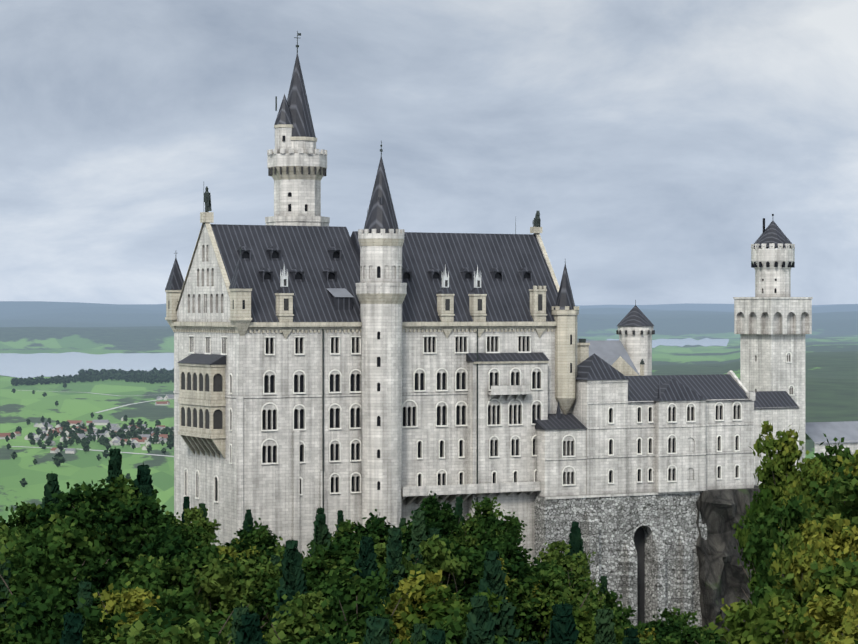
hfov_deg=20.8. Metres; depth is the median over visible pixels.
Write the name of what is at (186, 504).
conifer
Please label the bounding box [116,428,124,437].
tree
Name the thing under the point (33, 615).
broadleaf
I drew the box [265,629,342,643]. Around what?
broadleaf
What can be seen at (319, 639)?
broadleaf
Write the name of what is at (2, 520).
broadleaf
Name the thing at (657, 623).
broadleaf
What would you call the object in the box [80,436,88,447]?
tree
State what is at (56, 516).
broadleaf
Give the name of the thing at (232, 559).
broadleaf
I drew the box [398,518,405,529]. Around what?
conifer
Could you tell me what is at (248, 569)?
broadleaf
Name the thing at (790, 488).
broadleaf
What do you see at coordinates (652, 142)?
sky
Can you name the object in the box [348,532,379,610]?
conifer
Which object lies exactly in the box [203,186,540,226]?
statues
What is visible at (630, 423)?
kemenate
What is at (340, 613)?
broadleaf
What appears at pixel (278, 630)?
yellow broadleaf
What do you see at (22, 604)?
conifer
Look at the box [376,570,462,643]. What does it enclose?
yellow broadleaf
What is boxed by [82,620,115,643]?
broadleaf
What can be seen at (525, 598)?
broadleaf
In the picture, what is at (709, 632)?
broadleaf
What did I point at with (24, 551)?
broadleaf
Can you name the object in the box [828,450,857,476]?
broadleaf
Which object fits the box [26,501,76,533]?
broadleaf
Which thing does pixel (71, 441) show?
tree
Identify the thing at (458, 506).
conifer
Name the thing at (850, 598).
yellow broadleaf
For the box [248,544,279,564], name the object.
broadleaf
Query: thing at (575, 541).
conifer
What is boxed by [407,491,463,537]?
broadleaf
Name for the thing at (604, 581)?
conifer
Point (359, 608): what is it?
broadleaf
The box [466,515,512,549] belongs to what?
broadleaf
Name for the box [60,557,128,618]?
broadleaf
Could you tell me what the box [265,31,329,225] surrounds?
tower
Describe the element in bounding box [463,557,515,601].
broadleaf
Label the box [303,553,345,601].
broadleaf
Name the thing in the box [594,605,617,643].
conifer
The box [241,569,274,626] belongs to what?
broadleaf
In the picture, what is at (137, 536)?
broadleaf
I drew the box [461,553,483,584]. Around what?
broadleaf
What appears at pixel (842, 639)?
yellow broadleaf
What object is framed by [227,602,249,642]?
conifer
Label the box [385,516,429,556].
broadleaf
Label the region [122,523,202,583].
broadleaf
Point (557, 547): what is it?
broadleaf
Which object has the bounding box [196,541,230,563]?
broadleaf
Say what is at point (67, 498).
broadleaf
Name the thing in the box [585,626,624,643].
yellow broadleaf
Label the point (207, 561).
broadleaf
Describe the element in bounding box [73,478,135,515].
broadleaf
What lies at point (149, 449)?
tree
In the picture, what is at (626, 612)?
broadleaf
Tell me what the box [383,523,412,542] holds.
broadleaf
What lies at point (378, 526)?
broadleaf
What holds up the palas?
on the forest floor terrain
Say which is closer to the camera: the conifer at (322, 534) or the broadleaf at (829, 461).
the broadleaf at (829, 461)
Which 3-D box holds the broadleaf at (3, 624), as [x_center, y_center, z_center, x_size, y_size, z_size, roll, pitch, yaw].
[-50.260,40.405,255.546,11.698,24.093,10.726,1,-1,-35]
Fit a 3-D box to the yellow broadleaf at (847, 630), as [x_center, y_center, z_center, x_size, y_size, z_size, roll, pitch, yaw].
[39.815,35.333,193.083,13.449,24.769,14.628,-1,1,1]
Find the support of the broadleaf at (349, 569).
on the forest floor terrain
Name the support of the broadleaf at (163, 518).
on the forest floor terrain
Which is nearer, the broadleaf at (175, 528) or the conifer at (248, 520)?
the broadleaf at (175, 528)
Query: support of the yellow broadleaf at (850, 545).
on the forest floor terrain
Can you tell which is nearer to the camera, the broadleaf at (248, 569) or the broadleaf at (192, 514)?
the broadleaf at (248, 569)
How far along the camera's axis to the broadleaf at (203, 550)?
273.89 m
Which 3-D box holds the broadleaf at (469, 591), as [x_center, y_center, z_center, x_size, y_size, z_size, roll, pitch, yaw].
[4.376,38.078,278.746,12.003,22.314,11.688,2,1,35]
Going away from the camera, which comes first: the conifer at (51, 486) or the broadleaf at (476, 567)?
the broadleaf at (476, 567)
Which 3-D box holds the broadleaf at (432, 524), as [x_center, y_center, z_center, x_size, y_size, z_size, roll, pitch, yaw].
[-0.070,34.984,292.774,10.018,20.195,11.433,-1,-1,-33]
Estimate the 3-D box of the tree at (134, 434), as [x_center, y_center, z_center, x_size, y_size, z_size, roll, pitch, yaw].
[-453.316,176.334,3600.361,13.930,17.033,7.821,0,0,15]
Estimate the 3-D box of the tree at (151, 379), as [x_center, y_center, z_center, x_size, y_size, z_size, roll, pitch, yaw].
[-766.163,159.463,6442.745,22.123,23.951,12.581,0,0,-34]
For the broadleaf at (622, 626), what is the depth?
311.66 m
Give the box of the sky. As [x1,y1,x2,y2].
[0,0,857,304]
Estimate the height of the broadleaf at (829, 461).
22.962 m
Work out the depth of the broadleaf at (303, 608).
255.11 m
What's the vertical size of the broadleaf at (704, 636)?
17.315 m
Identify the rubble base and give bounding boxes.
[535,490,707,626]
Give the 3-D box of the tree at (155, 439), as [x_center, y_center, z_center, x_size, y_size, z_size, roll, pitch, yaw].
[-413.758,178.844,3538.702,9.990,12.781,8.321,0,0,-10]
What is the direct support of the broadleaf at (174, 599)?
on the forest floor terrain
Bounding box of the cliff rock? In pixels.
[695,485,759,643]
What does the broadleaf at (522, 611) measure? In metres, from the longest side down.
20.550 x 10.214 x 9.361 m
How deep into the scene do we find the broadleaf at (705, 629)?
323.63 m
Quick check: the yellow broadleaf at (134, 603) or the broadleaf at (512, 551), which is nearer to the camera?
the yellow broadleaf at (134, 603)
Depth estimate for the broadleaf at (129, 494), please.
299.81 m
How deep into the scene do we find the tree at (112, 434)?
3663.51 m
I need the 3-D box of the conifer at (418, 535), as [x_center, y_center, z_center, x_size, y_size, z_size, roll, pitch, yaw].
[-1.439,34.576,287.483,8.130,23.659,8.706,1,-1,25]
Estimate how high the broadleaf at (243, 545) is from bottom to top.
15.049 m
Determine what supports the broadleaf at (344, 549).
on the forest floor terrain
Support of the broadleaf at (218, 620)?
on the forest floor terrain
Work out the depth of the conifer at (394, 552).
272.00 m
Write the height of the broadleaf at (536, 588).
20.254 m
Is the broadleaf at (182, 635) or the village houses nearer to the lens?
the broadleaf at (182, 635)
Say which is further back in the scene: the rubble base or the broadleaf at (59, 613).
the rubble base
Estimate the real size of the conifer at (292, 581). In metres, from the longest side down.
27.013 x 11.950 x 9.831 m
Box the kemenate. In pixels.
[534,300,754,496]
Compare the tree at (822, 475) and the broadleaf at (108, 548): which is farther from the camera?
the broadleaf at (108, 548)
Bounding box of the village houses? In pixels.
[0,395,173,453]
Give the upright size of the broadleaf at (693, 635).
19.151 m
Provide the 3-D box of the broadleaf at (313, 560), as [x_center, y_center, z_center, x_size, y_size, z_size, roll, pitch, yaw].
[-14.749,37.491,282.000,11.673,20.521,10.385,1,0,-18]
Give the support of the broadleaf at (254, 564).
on the forest floor terrain
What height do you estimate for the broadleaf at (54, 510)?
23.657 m
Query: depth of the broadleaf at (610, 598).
313.39 m
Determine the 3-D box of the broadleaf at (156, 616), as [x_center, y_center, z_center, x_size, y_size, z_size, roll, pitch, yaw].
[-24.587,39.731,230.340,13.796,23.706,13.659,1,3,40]
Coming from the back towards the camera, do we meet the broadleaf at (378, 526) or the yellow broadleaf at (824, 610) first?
the broadleaf at (378, 526)
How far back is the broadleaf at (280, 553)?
289.93 m
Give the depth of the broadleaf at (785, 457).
258.42 m
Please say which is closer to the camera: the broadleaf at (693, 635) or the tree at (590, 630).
the tree at (590, 630)
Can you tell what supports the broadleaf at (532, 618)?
on the forest floor terrain
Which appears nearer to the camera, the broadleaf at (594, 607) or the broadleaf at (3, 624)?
the broadleaf at (3, 624)
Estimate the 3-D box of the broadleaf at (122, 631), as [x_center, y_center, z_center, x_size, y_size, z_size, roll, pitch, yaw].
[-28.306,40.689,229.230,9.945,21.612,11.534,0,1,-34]
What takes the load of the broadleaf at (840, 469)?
on the forest floor terrain
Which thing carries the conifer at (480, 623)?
on the forest floor terrain
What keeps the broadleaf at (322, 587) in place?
on the forest floor terrain
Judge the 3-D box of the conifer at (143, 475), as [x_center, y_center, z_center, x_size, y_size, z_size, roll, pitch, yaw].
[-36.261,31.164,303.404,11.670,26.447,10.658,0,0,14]
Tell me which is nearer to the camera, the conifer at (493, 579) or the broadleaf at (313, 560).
the conifer at (493, 579)
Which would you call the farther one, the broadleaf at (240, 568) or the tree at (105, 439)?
the tree at (105, 439)
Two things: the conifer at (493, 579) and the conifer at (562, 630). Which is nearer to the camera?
the conifer at (562, 630)
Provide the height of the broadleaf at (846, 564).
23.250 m
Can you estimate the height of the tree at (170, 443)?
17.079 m
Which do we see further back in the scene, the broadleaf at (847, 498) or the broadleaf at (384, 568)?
the broadleaf at (384, 568)
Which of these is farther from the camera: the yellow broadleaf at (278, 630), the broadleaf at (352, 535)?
the broadleaf at (352, 535)
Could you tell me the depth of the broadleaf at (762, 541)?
237.79 m
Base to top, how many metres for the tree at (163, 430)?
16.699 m
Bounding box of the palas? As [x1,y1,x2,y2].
[165,140,578,565]
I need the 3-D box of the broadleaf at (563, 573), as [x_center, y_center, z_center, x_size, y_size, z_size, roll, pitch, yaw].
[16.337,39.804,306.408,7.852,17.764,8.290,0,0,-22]
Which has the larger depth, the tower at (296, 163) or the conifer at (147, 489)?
the tower at (296, 163)
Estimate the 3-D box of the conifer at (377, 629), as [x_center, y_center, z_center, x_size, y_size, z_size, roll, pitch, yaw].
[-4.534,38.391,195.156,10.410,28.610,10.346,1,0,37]
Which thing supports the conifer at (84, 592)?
on the forest floor terrain
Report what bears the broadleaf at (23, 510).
on the forest floor terrain
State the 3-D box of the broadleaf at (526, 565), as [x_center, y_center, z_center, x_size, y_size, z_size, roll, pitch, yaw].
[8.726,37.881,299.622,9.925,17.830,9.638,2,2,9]
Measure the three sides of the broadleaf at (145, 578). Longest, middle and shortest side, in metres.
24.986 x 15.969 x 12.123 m
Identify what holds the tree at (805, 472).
on the forest floor terrain
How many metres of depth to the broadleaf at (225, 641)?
216.92 m
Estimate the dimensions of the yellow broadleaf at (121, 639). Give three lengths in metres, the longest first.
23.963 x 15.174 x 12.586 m
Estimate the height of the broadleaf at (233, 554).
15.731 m
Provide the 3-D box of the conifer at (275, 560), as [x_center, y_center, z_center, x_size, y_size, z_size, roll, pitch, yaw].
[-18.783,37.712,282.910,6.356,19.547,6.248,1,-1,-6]
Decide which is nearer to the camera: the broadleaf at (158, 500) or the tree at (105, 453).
the broadleaf at (158, 500)
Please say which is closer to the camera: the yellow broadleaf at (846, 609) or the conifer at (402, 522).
the yellow broadleaf at (846, 609)
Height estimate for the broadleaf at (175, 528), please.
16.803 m
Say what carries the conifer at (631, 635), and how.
on the forest floor terrain
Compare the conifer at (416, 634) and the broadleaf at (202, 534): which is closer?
the conifer at (416, 634)
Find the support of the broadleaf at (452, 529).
on the forest floor terrain
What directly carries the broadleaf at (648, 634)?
on the forest floor terrain
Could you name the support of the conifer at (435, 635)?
on the forest floor terrain
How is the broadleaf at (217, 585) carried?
on the forest floor terrain
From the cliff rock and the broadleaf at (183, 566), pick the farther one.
the cliff rock
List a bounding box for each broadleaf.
[0,501,41,536]
[0,515,12,531]
[0,526,25,554]
[0,540,84,628]
[0,582,131,643]
[0,607,14,639]
[0,623,18,638]
[0,627,31,643]
[7,524,124,599]
[8,529,44,587]
[12,528,51,549]
[20,504,64,536]
[20,590,82,633]
[25,482,107,532]
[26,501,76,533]
[38,513,125,567]
[50,498,122,561]
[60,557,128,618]
[62,484,117,519]
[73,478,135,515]
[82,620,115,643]
[86,492,166,575]
[88,581,166,642]
[90,505,135,567]
[98,474,165,510]
[99,556,194,619]
[106,495,175,530]
[113,524,156,579]
[113,626,144,643]
[115,554,182,591]
[116,606,237,643]
[116,625,171,643]
[120,617,230,643]
[122,517,201,562]
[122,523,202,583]
[127,585,232,643]
[141,511,188,542]
[151,552,209,615]
[164,636,234,643]
[172,506,220,544]
[174,550,239,617]
[179,518,217,548]
[183,539,229,571]
[194,554,266,627]
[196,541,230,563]
[201,610,232,636]
[204,561,270,614]
[214,537,259,561]
[224,556,237,563]
[225,538,258,563]
[225,559,281,627]
[228,518,284,562]
[237,549,282,595]
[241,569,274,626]
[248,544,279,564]
[250,600,274,634]
[253,538,302,569]
[261,578,306,633]
[262,620,301,643]
[265,591,336,641]
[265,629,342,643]
[301,548,348,577]
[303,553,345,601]
[306,536,359,576]
[307,567,400,643]
[307,621,359,643]
[312,555,358,590]
[313,582,349,617]
[330,519,357,544]
[333,532,363,547]
[336,533,379,559]
[351,509,396,542]
[352,605,375,617]
[353,537,420,569]
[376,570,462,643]
[377,552,418,593]
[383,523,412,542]
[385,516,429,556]
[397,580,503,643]
[401,521,456,551]
[402,534,476,610]
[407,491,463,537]
[411,602,507,643]
[422,540,483,565]
[428,507,465,541]
[440,546,522,640]
[445,517,498,553]
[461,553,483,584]
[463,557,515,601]
[464,496,509,538]
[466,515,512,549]
[470,536,540,590]
[478,540,530,600]
[498,509,526,551]
[506,578,540,643]
[509,557,536,579]
[511,594,549,643]
[512,565,595,639]
[516,594,541,621]
[522,579,548,600]
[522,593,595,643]
[527,554,547,579]
[530,540,584,580]
[531,559,585,595]
[547,550,621,618]
[573,591,620,626]
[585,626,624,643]
[586,598,625,636]
[593,585,621,611]
[605,594,635,625]
[615,615,633,633]
[624,621,664,643]
[625,626,658,639]
[639,637,657,643]
[644,612,687,643]
[650,620,689,643]
[655,607,698,629]
[655,635,679,643]
[682,624,714,643]
[684,633,714,642]
[685,625,715,639]
[690,625,724,643]
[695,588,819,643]
[732,480,779,632]
[741,495,809,607]
[750,421,804,512]
[755,551,857,639]
[765,530,834,633]
[767,587,855,643]
[773,450,826,507]
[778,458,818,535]
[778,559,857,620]
[791,476,857,559]
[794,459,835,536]
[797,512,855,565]
[797,640,857,643]
[809,465,857,521]
[813,433,856,478]
[816,627,857,643]
[817,588,857,643]
[823,513,857,567]
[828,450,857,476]
[841,601,857,639]
[843,619,857,637]
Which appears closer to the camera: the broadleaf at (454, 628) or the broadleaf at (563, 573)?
the broadleaf at (454, 628)
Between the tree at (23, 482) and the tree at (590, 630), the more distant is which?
the tree at (23, 482)
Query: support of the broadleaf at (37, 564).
on the forest floor terrain
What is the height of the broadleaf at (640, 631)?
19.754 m
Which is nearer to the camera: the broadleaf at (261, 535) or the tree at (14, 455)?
the broadleaf at (261, 535)
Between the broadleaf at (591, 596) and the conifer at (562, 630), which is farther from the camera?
the broadleaf at (591, 596)
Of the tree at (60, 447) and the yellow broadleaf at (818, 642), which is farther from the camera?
the tree at (60, 447)
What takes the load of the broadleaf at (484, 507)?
on the forest floor terrain
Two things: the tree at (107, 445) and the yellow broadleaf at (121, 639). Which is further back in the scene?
the tree at (107, 445)
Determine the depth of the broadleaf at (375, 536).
294.44 m
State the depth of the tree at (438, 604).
258.19 m
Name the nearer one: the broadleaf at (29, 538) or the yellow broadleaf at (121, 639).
the yellow broadleaf at (121, 639)
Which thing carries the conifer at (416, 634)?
on the forest floor terrain
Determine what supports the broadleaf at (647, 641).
on the forest floor terrain
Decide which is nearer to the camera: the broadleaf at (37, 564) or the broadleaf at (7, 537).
the broadleaf at (37, 564)
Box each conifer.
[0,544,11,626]
[15,595,28,634]
[40,473,61,509]
[59,608,83,643]
[76,580,93,625]
[105,447,121,514]
[133,463,161,519]
[138,481,152,497]
[181,496,189,524]
[198,503,207,519]
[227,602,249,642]
[234,611,267,643]
[239,509,253,537]
[269,554,280,575]
[270,539,314,625]
[309,506,331,556]
[336,510,343,532]
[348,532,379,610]
[363,611,389,643]
[373,526,404,613]
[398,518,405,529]
[405,509,427,569]
[410,623,426,643]
[425,625,445,643]
[427,528,440,538]
[453,496,463,524]
[462,592,497,643]
[474,550,520,643]
[520,636,537,643]
[544,601,578,643]
[565,520,589,577]
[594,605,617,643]
[598,576,607,601]
[622,625,640,643]
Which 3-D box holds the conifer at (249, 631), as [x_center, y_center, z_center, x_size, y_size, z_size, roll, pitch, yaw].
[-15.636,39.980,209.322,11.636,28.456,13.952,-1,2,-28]
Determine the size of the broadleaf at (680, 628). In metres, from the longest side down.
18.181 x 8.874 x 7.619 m
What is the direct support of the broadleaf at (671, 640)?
on the forest floor terrain
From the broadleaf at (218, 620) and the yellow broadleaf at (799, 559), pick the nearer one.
the yellow broadleaf at (799, 559)
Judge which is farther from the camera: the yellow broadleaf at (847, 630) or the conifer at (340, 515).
the conifer at (340, 515)
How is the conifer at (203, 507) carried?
on the forest floor terrain
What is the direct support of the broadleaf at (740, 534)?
on the forest floor terrain
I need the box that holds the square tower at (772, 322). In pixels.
[733,214,812,470]
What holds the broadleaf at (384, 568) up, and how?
on the forest floor terrain
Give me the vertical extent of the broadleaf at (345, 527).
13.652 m
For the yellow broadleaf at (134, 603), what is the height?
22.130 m
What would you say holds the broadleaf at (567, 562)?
on the forest floor terrain
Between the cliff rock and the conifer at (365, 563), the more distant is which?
the cliff rock
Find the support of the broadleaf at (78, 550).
on the forest floor terrain
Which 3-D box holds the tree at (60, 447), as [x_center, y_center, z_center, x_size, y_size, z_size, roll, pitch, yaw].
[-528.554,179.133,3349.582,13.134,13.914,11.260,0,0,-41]
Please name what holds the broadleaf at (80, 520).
on the forest floor terrain
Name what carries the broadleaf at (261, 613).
on the forest floor terrain
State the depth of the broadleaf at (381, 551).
283.70 m
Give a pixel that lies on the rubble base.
(645, 547)
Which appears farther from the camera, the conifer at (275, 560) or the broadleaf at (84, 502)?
the broadleaf at (84, 502)
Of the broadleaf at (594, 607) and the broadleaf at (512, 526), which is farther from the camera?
the broadleaf at (512, 526)
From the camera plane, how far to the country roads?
4674.64 m
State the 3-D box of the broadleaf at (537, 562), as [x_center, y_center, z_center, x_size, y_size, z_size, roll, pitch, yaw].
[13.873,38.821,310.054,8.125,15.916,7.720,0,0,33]
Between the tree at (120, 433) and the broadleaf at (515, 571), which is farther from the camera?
the tree at (120, 433)
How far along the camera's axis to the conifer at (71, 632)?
192.81 m
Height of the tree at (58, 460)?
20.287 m
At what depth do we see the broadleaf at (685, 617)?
320.12 m
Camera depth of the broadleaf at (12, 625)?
256.45 m
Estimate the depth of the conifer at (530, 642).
205.00 m
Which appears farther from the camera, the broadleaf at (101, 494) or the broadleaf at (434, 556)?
the broadleaf at (101, 494)
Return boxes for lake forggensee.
[0,338,728,377]
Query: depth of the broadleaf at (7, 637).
234.93 m
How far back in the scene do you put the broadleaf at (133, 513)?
290.88 m
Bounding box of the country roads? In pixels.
[11,390,173,456]
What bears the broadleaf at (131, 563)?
on the forest floor terrain
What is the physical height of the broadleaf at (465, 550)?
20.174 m
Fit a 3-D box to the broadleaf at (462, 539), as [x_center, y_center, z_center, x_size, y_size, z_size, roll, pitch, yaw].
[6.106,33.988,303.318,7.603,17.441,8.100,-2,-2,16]
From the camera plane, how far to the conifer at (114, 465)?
301.86 m
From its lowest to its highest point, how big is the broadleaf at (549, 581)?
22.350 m
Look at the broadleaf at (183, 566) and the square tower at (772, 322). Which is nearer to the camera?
the broadleaf at (183, 566)
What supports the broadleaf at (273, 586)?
on the forest floor terrain
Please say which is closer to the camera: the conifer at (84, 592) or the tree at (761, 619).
the tree at (761, 619)
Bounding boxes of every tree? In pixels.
[11,451,16,458]
[19,478,27,486]
[46,438,51,445]
[52,452,65,466]
[56,442,64,451]
[68,438,73,445]
[75,437,80,444]
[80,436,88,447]
[82,444,90,451]
[102,437,109,444]
[102,450,108,457]
[105,441,110,449]
[109,432,115,437]
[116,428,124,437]
[132,431,138,437]
[146,444,151,452]
[148,375,154,383]
[153,436,158,442]
[159,428,168,433]
[166,438,173,449]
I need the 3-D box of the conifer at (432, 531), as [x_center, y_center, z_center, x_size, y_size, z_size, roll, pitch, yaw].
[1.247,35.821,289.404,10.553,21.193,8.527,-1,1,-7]
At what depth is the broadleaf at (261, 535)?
294.23 m

